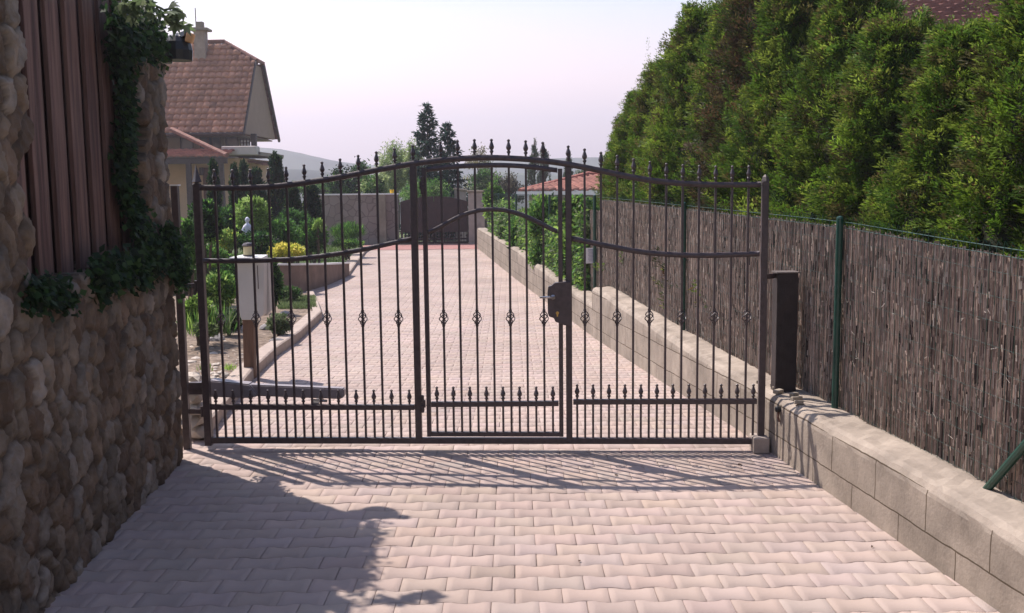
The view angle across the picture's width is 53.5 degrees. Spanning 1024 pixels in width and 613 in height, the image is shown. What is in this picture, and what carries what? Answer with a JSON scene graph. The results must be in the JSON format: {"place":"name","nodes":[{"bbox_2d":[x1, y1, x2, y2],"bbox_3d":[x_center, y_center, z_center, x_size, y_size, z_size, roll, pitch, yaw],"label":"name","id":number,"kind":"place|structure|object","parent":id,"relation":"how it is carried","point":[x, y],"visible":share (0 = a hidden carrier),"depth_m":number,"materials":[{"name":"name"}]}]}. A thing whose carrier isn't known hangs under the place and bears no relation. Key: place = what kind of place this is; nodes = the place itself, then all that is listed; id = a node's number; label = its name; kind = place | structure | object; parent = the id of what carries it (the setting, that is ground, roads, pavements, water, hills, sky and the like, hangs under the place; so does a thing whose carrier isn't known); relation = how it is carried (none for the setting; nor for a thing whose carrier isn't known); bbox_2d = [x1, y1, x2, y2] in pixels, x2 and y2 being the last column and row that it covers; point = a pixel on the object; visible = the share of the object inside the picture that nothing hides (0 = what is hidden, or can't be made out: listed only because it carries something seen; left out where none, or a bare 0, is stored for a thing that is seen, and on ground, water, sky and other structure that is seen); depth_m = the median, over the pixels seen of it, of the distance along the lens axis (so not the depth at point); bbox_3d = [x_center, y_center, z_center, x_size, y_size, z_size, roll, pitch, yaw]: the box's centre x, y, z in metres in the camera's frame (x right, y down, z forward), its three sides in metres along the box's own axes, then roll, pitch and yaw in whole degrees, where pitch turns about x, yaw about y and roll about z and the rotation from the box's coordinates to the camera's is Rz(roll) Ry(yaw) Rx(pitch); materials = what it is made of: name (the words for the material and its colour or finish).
{"place":"outdoors","nodes":[
{"label":"outdoors","id":0,"kind":"place"},
{"bbox_2d":[173,293,311,436],"bbox_3d":[-5.139,0.436,12.118,5.713,0.309,10.144,-1,7,0],"label":"garden bed","id":1,"kind":"object","parent":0,"point":[230,344],"depth_m":11.15,"materials":[{"name":"soil"}]},
{"bbox_2d":[181,217,205,298],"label":"shrub","id":2,"kind":"object","parent":1,"relation":"on","point":[188,226],"visible":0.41,"depth_m":13.40,"materials":[{"name":"green plant"}]},
{"bbox_2d":[176,303,218,335],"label":"iris plant","id":3,"kind":"object","parent":1,"relation":"on","point":[196,319],"visible":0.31,"depth_m":10.86,"materials":[{"name":"green plant"}]},
{"bbox_2d":[185,294,215,345],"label":"shrub","id":4,"kind":"object","parent":1,"relation":"on","point":[191,302],"visible":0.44,"depth_m":11.00,"materials":[{"name":"green plant"}]},
{"bbox_2d":[191,321,218,340],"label":"shrub","id":5,"kind":"object","parent":1,"relation":"on","point":[212,329],"visible":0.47,"depth_m":10.68,"materials":[{"name":"green plant"}]},
{"bbox_2d":[187,197,227,274],"bbox_3d":[-4.521,-0.910,15.003,0.595,1.462,0.538,1,7,14],"label":"shrub","id":6,"kind":"object","parent":1,"relation":"on","point":[209,220],"visible":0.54,"depth_m":14.86,"materials":[{"name":"green plant"}]},
{"bbox_2d":[191,296,236,336],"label":"iris plant","id":7,"kind":"object","parent":1,"relation":"on","point":[226,325],"visible":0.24,"depth_m":11.23,"materials":[{"name":"green plant"}]},
{"bbox_2d":[188,340,242,381],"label":"pebbles","id":8,"kind":"object","parent":1,"relation":"on","point":[214,375],"visible":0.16,"depth_m":9.83,"materials":[{"name":"white stone"}]},
{"bbox_2d":[206,268,235,309],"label":"shrub","id":9,"kind":"object","parent":1,"relation":"on","point":[228,288],"visible":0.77,"depth_m":12.46,"materials":[{"name":"green plant"}]},
{"bbox_2d":[220,253,239,310],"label":"shrub","id":10,"kind":"object","parent":1,"relation":"on","point":[229,267],"visible":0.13,"depth_m":14.32,"materials":[{"name":"green plant"}]},
{"bbox_2d":[223,307,242,335],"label":"shrub","id":11,"kind":"object","parent":1,"relation":"on","point":[233,324],"visible":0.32,"depth_m":11.85,"materials":[{"name":"green plant"}]},
{"bbox_2d":[265,313,290,336],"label":"shrub","id":12,"kind":"object","parent":1,"relation":"on","point":[282,326],"visible":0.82,"depth_m":11.96,"materials":[{"name":"green plant"}]},
{"bbox_2d":[273,262,285,312],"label":"shrub","id":13,"kind":"object","parent":1,"relation":"on","point":[278,274],"visible":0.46,"depth_m":14.21,"materials":[{"name":"green plant"}]},
{"bbox_2d":[282,285,303,299],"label":"shrub","id":14,"kind":"object","parent":1,"relation":"on","point":[296,293],"visible":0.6,"depth_m":15.62,"materials":[{"name":"green plant"}]},
{"bbox_2d":[277,294,316,308],"bbox_3d":[-3.311,-0.091,15.665,0.622,0.080,1.787,-2,7,-11],"label":"grass patch","id":15,"kind":"object","parent":1,"relation":"on","point":[300,303],"visible":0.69,"depth_m":15.21,"materials":[{"name":"green plant"}]},
{"bbox_2d":[173,244,358,283],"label":"lawn","id":16,"kind":"structure","parent":0,"point":[195,274],"depth_m":24.54,"materials":[{"name":"plant"}]},
{"bbox_2d":[205,157,223,239],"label":"conifer","id":17,"kind":"object","parent":16,"relation":"on","point":[212,164],"visible":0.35,"depth_m":21.77,"materials":[{"name":"green plant"}]},
{"bbox_2d":[204,243,229,257],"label":"shrub","id":18,"kind":"object","parent":16,"relation":"on","point":[223,253],"visible":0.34,"depth_m":16.92,"materials":[{"name":"green plant"}]},
{"bbox_2d":[212,227,241,256],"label":"shrub","id":19,"kind":"object","parent":16,"relation":"on","point":[227,240],"visible":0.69,"depth_m":18.36,"materials":[{"name":"green plant"}]},
{"bbox_2d":[221,204,237,251],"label":"shrub","id":20,"kind":"object","parent":16,"relation":"on","point":[226,212],"visible":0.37,"depth_m":20.79,"materials":[{"name":"green plant"}]},
{"bbox_2d":[227,161,242,252],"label":"conifer","id":21,"kind":"object","parent":16,"relation":"on","point":[237,181],"visible":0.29,"depth_m":24.75,"materials":[{"name":"green plant"}]},
{"bbox_2d":[238,158,248,199],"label":"conifer","id":22,"kind":"object","parent":16,"relation":"on","point":[243,170],"visible":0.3,"depth_m":27.68,"materials":[{"name":"green plant"}]},
{"bbox_2d":[229,194,273,232],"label":"shrub","id":23,"kind":"object","parent":16,"relation":"on","point":[260,214],"visible":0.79,"depth_m":19.78,"materials":[{"name":"green plant"}]},
{"bbox_2d":[236,229,278,254],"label":"shrub","id":24,"kind":"object","parent":16,"relation":"on","point":[261,240],"visible":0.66,"depth_m":18.38,"materials":[{"name":"green plant"}]},
{"bbox_2d":[245,166,271,230],"bbox_3d":[-6.489,-2.473,25.891,0.736,2.268,0.799,0,7,3],"label":"conifer","id":25,"kind":"object","parent":16,"relation":"on","point":[256,172],"visible":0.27,"depth_m":25.71,"materials":[{"name":"green plant"}]},
{"bbox_2d":[265,150,285,223],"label":"conifer","id":26,"kind":"object","parent":16,"relation":"on","point":[276,171],"visible":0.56,"depth_m":26.66,"materials":[{"name":"green plant"}]},
{"bbox_2d":[262,215,302,262],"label":"shrub","id":27,"kind":"object","parent":16,"relation":"on","point":[279,229],"visible":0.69,"depth_m":19.82,"materials":[{"name":"green plant"}]},
{"bbox_2d":[267,241,305,262],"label":"shrub","id":28,"kind":"object","parent":16,"relation":"on","point":[281,249],"visible":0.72,"depth_m":17.67,"materials":[{"name":"yellow plant"}]},
{"bbox_2d":[281,187,302,242],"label":"conifer","id":29,"kind":"object","parent":16,"relation":"on","point":[294,199],"visible":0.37,"depth_m":23.79,"materials":[{"name":"green plant"}]},
{"bbox_2d":[273,207,311,262],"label":"shrub","id":30,"kind":"object","parent":16,"relation":"on","point":[296,216],"visible":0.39,"depth_m":21.80,"materials":[{"name":"green plant"}]},
{"bbox_2d":[301,185,321,239],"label":"conifer","id":31,"kind":"object","parent":16,"relation":"on","point":[314,205],"visible":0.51,"depth_m":24.25,"materials":[{"name":"green plant"}]},
{"bbox_2d":[295,217,329,262],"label":"shrub","id":32,"kind":"object","parent":16,"relation":"on","point":[312,245],"visible":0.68,"depth_m":20.84,"materials":[{"name":"green plant"}]},
{"bbox_2d":[311,217,325,262],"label":"tree","id":33,"kind":"object","parent":16,"relation":"on","point":[319,223],"visible":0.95,"depth_m":20.71,"materials":[{"name":"green plant"}]},
{"bbox_2d":[330,238,364,259],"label":"shrub","id":34,"kind":"object","parent":16,"relation":"on","point":[351,242],"visible":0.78,"depth_m":23.87,"materials":[{"name":"green plant"}]},
{"bbox_2d":[329,220,367,249],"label":"shrub","id":35,"kind":"object","parent":16,"relation":"on","point":[350,229],"visible":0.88,"depth_m":25.85,"materials":[{"name":"green plant"}]},
{"bbox_2d":[207,230,468,244],"bbox_3d":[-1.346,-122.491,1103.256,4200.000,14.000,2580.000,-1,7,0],"label":"ground","id":36,"kind":"structure","parent":0,"point":[418,240],"depth_m":35.24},
{"bbox_2d":[0,0,183,612],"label":"stone wall","id":37,"kind":"structure","parent":36,"relation":"on","point":[91,445],"depth_m":4.56,"materials":[{"name":"brown stone"}]},
{"bbox_2d":[17,268,86,322],"bbox_3d":[-1.935,-0.050,4.286,0.123,0.262,0.613,-1,7,-4],"label":"ivy","id":38,"kind":"object","parent":37,"relation":"attached to","point":[43,293],"visible":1,"depth_m":4.20,"materials":[{"name":"green plant"}]},
{"bbox_2d":[16,0,133,275],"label":"board panel","id":39,"kind":"object","parent":37,"relation":"attached to","point":[70,209],"visible":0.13,"depth_m":4.93,"materials":[{"name":"brown wood"}]},
{"bbox_2d":[76,233,186,313],"bbox_3d":[-2.040,-0.226,5.577,0.164,0.368,1.676,-1,7,-4],"label":"ivy","id":40,"kind":"object","parent":37,"relation":"attached to","point":[131,267],"visible":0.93,"depth_m":5.25,"materials":[{"name":"green plant"}]},
{"bbox_2d":[101,21,165,275],"bbox_3d":[-2.106,-0.839,5.639,0.214,1.412,0.484,-1,7,0],"label":"ivy","id":41,"kind":"object","parent":37,"relation":"attached to","point":[124,179],"visible":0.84,"depth_m":5.56,"materials":[{"name":"green plant"}]},
{"bbox_2d":[99,0,173,84],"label":"ivy","id":42,"kind":"object","parent":37,"relation":"attached to","point":[150,34],"visible":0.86,"depth_m":5.57,"materials":[{"name":"green plant"}]},
{"bbox_2d":[114,0,195,36],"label":"creeper vine","id":43,"kind":"object","parent":37,"relation":"attached to","point":[174,16],"visible":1,"depth_m":5.20,"materials":[{"name":"green plant"}]},
{"bbox_2d":[157,219,193,305],"bbox_3d":[-2.065,-0.261,6.293,0.171,0.574,0.735,-1,7,-4],"label":"ivy","id":44,"kind":"object","parent":37,"relation":"attached to","point":[168,233],"visible":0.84,"depth_m":6.20,"materials":[{"name":"green plant"}]},
{"bbox_2d":[156,31,195,63],"bbox_3d":[-2.117,-1.610,6.309,0.291,0.198,0.193,-3,7,-18],"label":"floodlight","id":45,"kind":"object","parent":37,"relation":"attached to","point":[181,50],"visible":0.59,"depth_m":6.25,"materials":[{"name":"black plastic"}]},
{"bbox_2d":[164,8,283,221],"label":"house","id":46,"kind":"structure","parent":36,"relation":"on","point":[219,107],"depth_m":45.57,"materials":[{"name":"tile"}]},
{"bbox_2d":[229,242,271,378],"bbox_3d":[-2.453,0.086,9.613,0.310,1.386,0.320,-1,7,0],"label":"letterbox stand","id":47,"kind":"object","parent":36,"relation":"on","point":[263,289],"visible":0.7,"depth_m":9.50,"materials":[{"name":"white paint"}]},
{"bbox_2d":[192,311,321,438],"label":"kerb","id":48,"kind":"structure","parent":36,"relation":"on","point":[266,351],"depth_m":10.80,"materials":[{"name":"concrete"}]},
{"bbox_2d":[174,262,349,294],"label":"garden wall","id":49,"kind":"structure","parent":36,"relation":"on","point":[316,275],"depth_m":18.40,"materials":[{"name":"white paint"}]},
{"bbox_2d":[325,164,355,193],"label":"tree","id":50,"kind":"object","parent":36,"relation":"on","point":[335,186],"visible":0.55,"depth_m":39.57,"materials":[{"name":"green plant"}]},
{"bbox_2d":[342,156,370,193],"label":"tree","id":51,"kind":"object","parent":36,"relation":"on","point":[363,166],"visible":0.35,"depth_m":43.44,"materials":[{"name":"green plant"}]},
{"bbox_2d":[346,251,367,273],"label":"kerb","id":52,"kind":"structure","parent":36,"relation":"on","point":[354,260],"depth_m":23.99,"materials":[{"name":"concrete"}]},
{"bbox_2d":[319,193,398,246],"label":"boundary wall","id":53,"kind":"structure","parent":36,"relation":"on","point":[369,214],"depth_m":31.31,"materials":[{"name":"stone"}]},
{"bbox_2d":[357,172,392,193],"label":"tree","id":54,"kind":"object","parent":36,"relation":"on","point":[368,187],"visible":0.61,"depth_m":36.49,"materials":[{"name":"green plant"}]},
{"bbox_2d":[371,137,412,229],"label":"tree","id":55,"kind":"object","parent":36,"relation":"on","point":[400,181],"visible":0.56,"depth_m":41.31,"materials":[{"name":"green plant"}]},
{"bbox_2d":[402,132,424,189],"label":"tree","id":56,"kind":"object","parent":36,"relation":"on","point":[406,170],"visible":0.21,"depth_m":40.47,"materials":[{"name":"green plant"}]},
{"bbox_2d":[398,173,453,241],"bbox_3d":[-2.902,-3.150,33.867,1.921,2.579,1.700,-1,7,0],"label":"tree","id":57,"kind":"object","parent":36,"relation":"on","point":[434,187],"visible":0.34,"depth_m":33.60,"materials":[{"name":"green plant"}]},
{"bbox_2d":[399,102,456,240],"bbox_3d":[-2.927,-4.634,35.699,2.363,5.130,2.354,-6,9,-37],"label":"spruce tree","id":58,"kind":"object","parent":36,"relation":"on","point":[425,139],"visible":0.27,"depth_m":35.44,"materials":[{"name":"green plant"}]},
{"bbox_2d":[419,121,485,237],"bbox_3d":[-2.348,-4.556,37.748,2.663,4.684,2.598,4,8,36],"label":"spruce tree","id":59,"kind":"object","parent":36,"relation":"on","point":[447,139],"visible":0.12,"depth_m":37.45,"materials":[{"name":"green plant"}]},
{"bbox_2d":[467,190,483,243],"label":"gate pillar","id":60,"kind":"structure","parent":36,"relation":"on","point":[471,216],"depth_m":30.62,"materials":[{"name":"concrete"}]},
{"bbox_2d":[464,168,501,227],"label":"tree","id":61,"kind":"object","parent":36,"relation":"on","point":[483,178],"visible":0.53,"depth_m":43.41,"materials":[{"name":"green plant"}]},
{"bbox_2d":[463,142,503,187],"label":"tree","id":62,"kind":"object","parent":36,"relation":"on","point":[481,152],"visible":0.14,"depth_m":51.34,"materials":[{"name":"green plant"}]},
{"bbox_2d":[496,171,524,204],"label":"tree","id":63,"kind":"object","parent":36,"relation":"on","point":[514,182],"visible":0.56,"depth_m":45.41,"materials":[{"name":"green plant"}]},
{"bbox_2d":[527,138,541,190],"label":"pine tree","id":64,"kind":"object","parent":36,"relation":"on","point":[531,174],"visible":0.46,"depth_m":47.43,"materials":[{"name":"green plant"}]},
{"bbox_2d":[516,171,599,206],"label":"house","id":65,"kind":"structure","parent":36,"relation":"on","point":[577,181],"depth_m":32.59,"materials":[{"name":"tile"}]},
{"bbox_2d":[591,100,622,208],"bbox_3d":[1.875,-1.579,16.037,1.580,3.373,1.556,2,7,19],"label":"thuja tree","id":66,"kind":"object","parent":36,"relation":"on","point":[604,175],"depth_m":15.83,"materials":[{"name":"green plant"}]},
{"bbox_2d":[595,78,646,205],"bbox_3d":[1.870,-1.577,15.008,1.667,3.651,1.758,-5,8,-35],"label":"thuja tree","id":67,"kind":"object","parent":36,"relation":"on","point":[616,147],"visible":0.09,"depth_m":14.79,"materials":[{"name":"green plant"}]},
{"bbox_2d":[593,28,676,270],"bbox_3d":[2.097,-1.568,12.749,2.062,4.234,1.999,2,7,18],"label":"thuja tree","id":68,"kind":"object","parent":36,"relation":"on","point":[655,95],"visible":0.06,"depth_m":12.58,"materials":[{"name":"green plant"}]},
{"bbox_2d":[614,38,665,201],"bbox_3d":[1.988,-1.615,13.903,1.617,4.026,1.654,4,8,33],"label":"thuja tree","id":69,"kind":"object","parent":36,"relation":"on","point":[634,138],"visible":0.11,"depth_m":13.62,"materials":[{"name":"green plant"}]},
{"bbox_2d":[619,0,719,262],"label":"thuja tree","id":70,"kind":"object","parent":36,"relation":"on","point":[689,30],"visible":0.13,"depth_m":11.43,"materials":[{"name":"green plant"}]},
{"bbox_2d":[654,0,739,208],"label":"thuja tree","id":71,"kind":"object","parent":36,"relation":"on","point":[715,33],"visible":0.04,"depth_m":10.55,"materials":[{"name":"green plant"}]},
{"bbox_2d":[651,0,770,307],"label":"thuja tree","id":72,"kind":"object","parent":36,"relation":"on","point":[738,42],"visible":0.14,"depth_m":9.65,"materials":[{"name":"green plant"}]},
{"bbox_2d":[477,228,1023,612],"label":"block wall","id":73,"kind":"structure","parent":36,"relation":"on","point":[961,527],"depth_m":5.42,"materials":[{"name":"beige concrete"}]},
{"bbox_2d":[493,193,1023,502],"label":"fence","id":74,"kind":"object","parent":73,"relation":"on","point":[915,342],"visible":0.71,"depth_m":5.62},
{"bbox_2d":[481,180,504,228],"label":"vine bush","id":75,"kind":"object","parent":74,"relation":"attached to","point":[486,197],"visible":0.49,"depth_m":26.38,"materials":[{"name":"green plant"}]},
{"bbox_2d":[494,213,505,238],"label":"vine bush","id":76,"kind":"object","parent":74,"relation":"attached to","point":[500,222],"visible":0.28,"depth_m":23.31,"materials":[{"name":"green plant"}]},
{"bbox_2d":[505,215,518,248],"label":"vine bush","id":77,"kind":"object","parent":74,"relation":"attached to","point":[513,232],"visible":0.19,"depth_m":20.79,"materials":[{"name":"green plant"}]},
{"bbox_2d":[528,241,541,269],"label":"vine bush","id":78,"kind":"object","parent":74,"relation":"attached to","point":[534,257],"visible":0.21,"depth_m":17.36,"materials":[{"name":"green plant"}]},
{"bbox_2d":[487,194,590,290],"bbox_3d":[0.204,-1.595,20.308,0.422,1.377,13.742,-1,7,-7],"label":"fence vine","id":79,"kind":"object","parent":74,"relation":"attached to","point":[551,243],"visible":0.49,"depth_m":15.98,"materials":[{"name":"green plant"}]},
{"bbox_2d":[523,192,564,244],"bbox_3d":[0.610,-1.303,17.421,0.843,1.347,0.685,-1,7,0],"label":"vine bush","id":80,"kind":"object","parent":74,"relation":"attached to","point":[535,211],"visible":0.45,"depth_m":17.27,"materials":[{"name":"green plant"}]},
{"bbox_2d":[555,193,599,264],"bbox_3d":[0.943,-0.910,14.462,0.667,1.418,0.612,-1,7,0],"label":"vine bush","id":81,"kind":"object","parent":74,"relation":"attached to","point":[589,200],"visible":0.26,"depth_m":14.30,"materials":[{"name":"green plant"}]},
{"bbox_2d":[756,380,803,403],"bbox_3d":[1.742,0.546,6.542,0.130,0.031,0.718,-1,7,-6],"label":"mortar rubble","id":82,"kind":"object","parent":73,"relation":"on","point":[795,397],"visible":0.78,"depth_m":6.41,"materials":[{"name":"concrete"}]},
{"bbox_2d":[771,270,799,391],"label":"steel column","id":83,"kind":"structure","parent":73,"relation":"on","point":[784,328],"depth_m":6.56,"materials":[{"name":"black metal"}]},
{"bbox_2d":[688,0,828,307],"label":"thuja tree","id":84,"kind":"object","parent":36,"relation":"on","point":[780,37],"visible":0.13,"depth_m":8.70,"materials":[{"name":"green plant"}]},
{"bbox_2d":[755,0,907,225],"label":"thuja tree","id":85,"kind":"object","parent":36,"relation":"on","point":[839,22],"visible":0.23,"depth_m":7.93,"materials":[{"name":"green plant"}]},
{"bbox_2d":[804,0,943,229],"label":"thuja tree","id":86,"kind":"object","parent":36,"relation":"on","point":[868,120],"visible":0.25,"depth_m":7.07,"materials":[{"name":"green plant"}]},
{"bbox_2d":[846,0,1004,249],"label":"thuja tree","id":87,"kind":"object","parent":36,"relation":"on","point":[926,136],"visible":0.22,"depth_m":6.33,"materials":[{"name":"green plant"}]},
{"bbox_2d":[909,0,1023,259],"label":"thuja tree","id":88,"kind":"object","parent":36,"relation":"on","point":[993,119],"visible":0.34,"depth_m":5.63,"materials":[{"name":"green plant"}]},
{"bbox_2d":[999,183,1023,259],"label":"thuja tree","id":89,"kind":"object","parent":36,"relation":"on","point":[1020,241],"visible":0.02,"depth_m":5.35,"materials":[{"name":"green plant"}]},
{"bbox_2d":[129,0,715,164],"label":"sky","id":90,"kind":"structure","parent":0,"point":[347,78],"materials":[{"name":"white"}]},
{"bbox_2d":[250,148,604,175],"bbox_3d":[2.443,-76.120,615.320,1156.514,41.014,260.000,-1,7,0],"label":"hills","id":91,"kind":"structure","parent":0,"point":[293,160],"depth_m":573.40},
{"bbox_2d":[400,196,468,243],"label":"gate","id":92,"kind":"structure","parent":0,"point":[433,211],"depth_m":30.94,"materials":[{"name":"paint"}]},
{"bbox_2d":[283,169,591,227],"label":"hills","id":93,"kind":"structure","parent":0,"point":[295,174],"depth_m":359.53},
{"bbox_2d":[44,249,999,612],"bbox_3d":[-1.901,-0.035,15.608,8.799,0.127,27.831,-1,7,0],"label":"driveway","id":94,"kind":"structure","parent":0,"point":[770,533],"depth_m":5.43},
{"bbox_2d":[169,184,202,449],"bbox_3d":[-2.132,0.080,6.699,0.161,1.762,0.061,-1,7,0],"label":"gate post","id":95,"kind":"object","parent":94,"relation":"on","point":[187,411],"visible":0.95,"depth_m":6.71,"materials":[{"name":"metal"}]},
{"bbox_2d":[192,139,760,445],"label":"driveway gate","id":96,"kind":"structure","parent":95,"relation":"attached to","point":[559,294],"depth_m":6.58,"materials":[{"name":"metal"}]},
{"bbox_2d":[189,378,345,403],"bbox_3d":[-1.655,0.573,6.813,1.057,0.161,0.173,0,7,4],"label":"gate opener","id":97,"kind":"object","parent":96,"relation":"attached to","point":[195,387],"visible":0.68,"depth_m":6.81,"materials":[{"name":"metal"}]},
{"bbox_2d":[419,163,570,436],"bbox_3d":[-0.113,-0.030,6.558,0.995,1.781,0.148,0,7,8],"label":"wicket door","id":98,"kind":"structure","parent":96,"relation":"in","point":[559,293],"depth_m":6.57,"materials":[{"name":"paint"}]},
{"bbox_2d":[188,372,213,438],"bbox_3d":[-2.176,0.687,7.034,0.190,0.479,0.215,-1,7,0],"label":"stone stub","id":99,"kind":"object","parent":94,"relation":"on","point":[197,431],"visible":0.48,"depth_m":6.99,"materials":[{"name":"beige stone"}]},
{"bbox_2d":[362,244,477,249],"bbox_3d":[-2.851,-1.752,29.743,3.860,0.006,2.600,-1,7,0],"label":"red paving strip","id":100,"kind":"object","parent":94,"relation":"on","point":[432,246],"visible":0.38,"depth_m":29.60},
{"bbox_2d":[749,433,769,453],"bbox_3d":[1.606,0.887,6.588,0.100,0.104,0.140,-1,7,0],"label":"gate stop","id":101,"kind":"object","parent":94,"relation":"on","point":[760,445],"visible":0.9,"depth_m":6.52,"materials":[{"name":"concrete"}]},
{"bbox_2d":[757,174,775,435],"bbox_3d":[1.650,0.015,6.518,0.154,1.712,0.055,-4,8,-28],"label":"gate post","id":102,"kind":"object","parent":101,"relation":"on","point":[764,275],"visible":0.87,"depth_m":6.47,"materials":[{"name":"metal"}]},
{"bbox_2d":[892,0,1011,28],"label":"house","id":103,"kind":"structure","parent":0,"point":[943,9],"depth_m":17.22,"materials":[{"name":"tile"}]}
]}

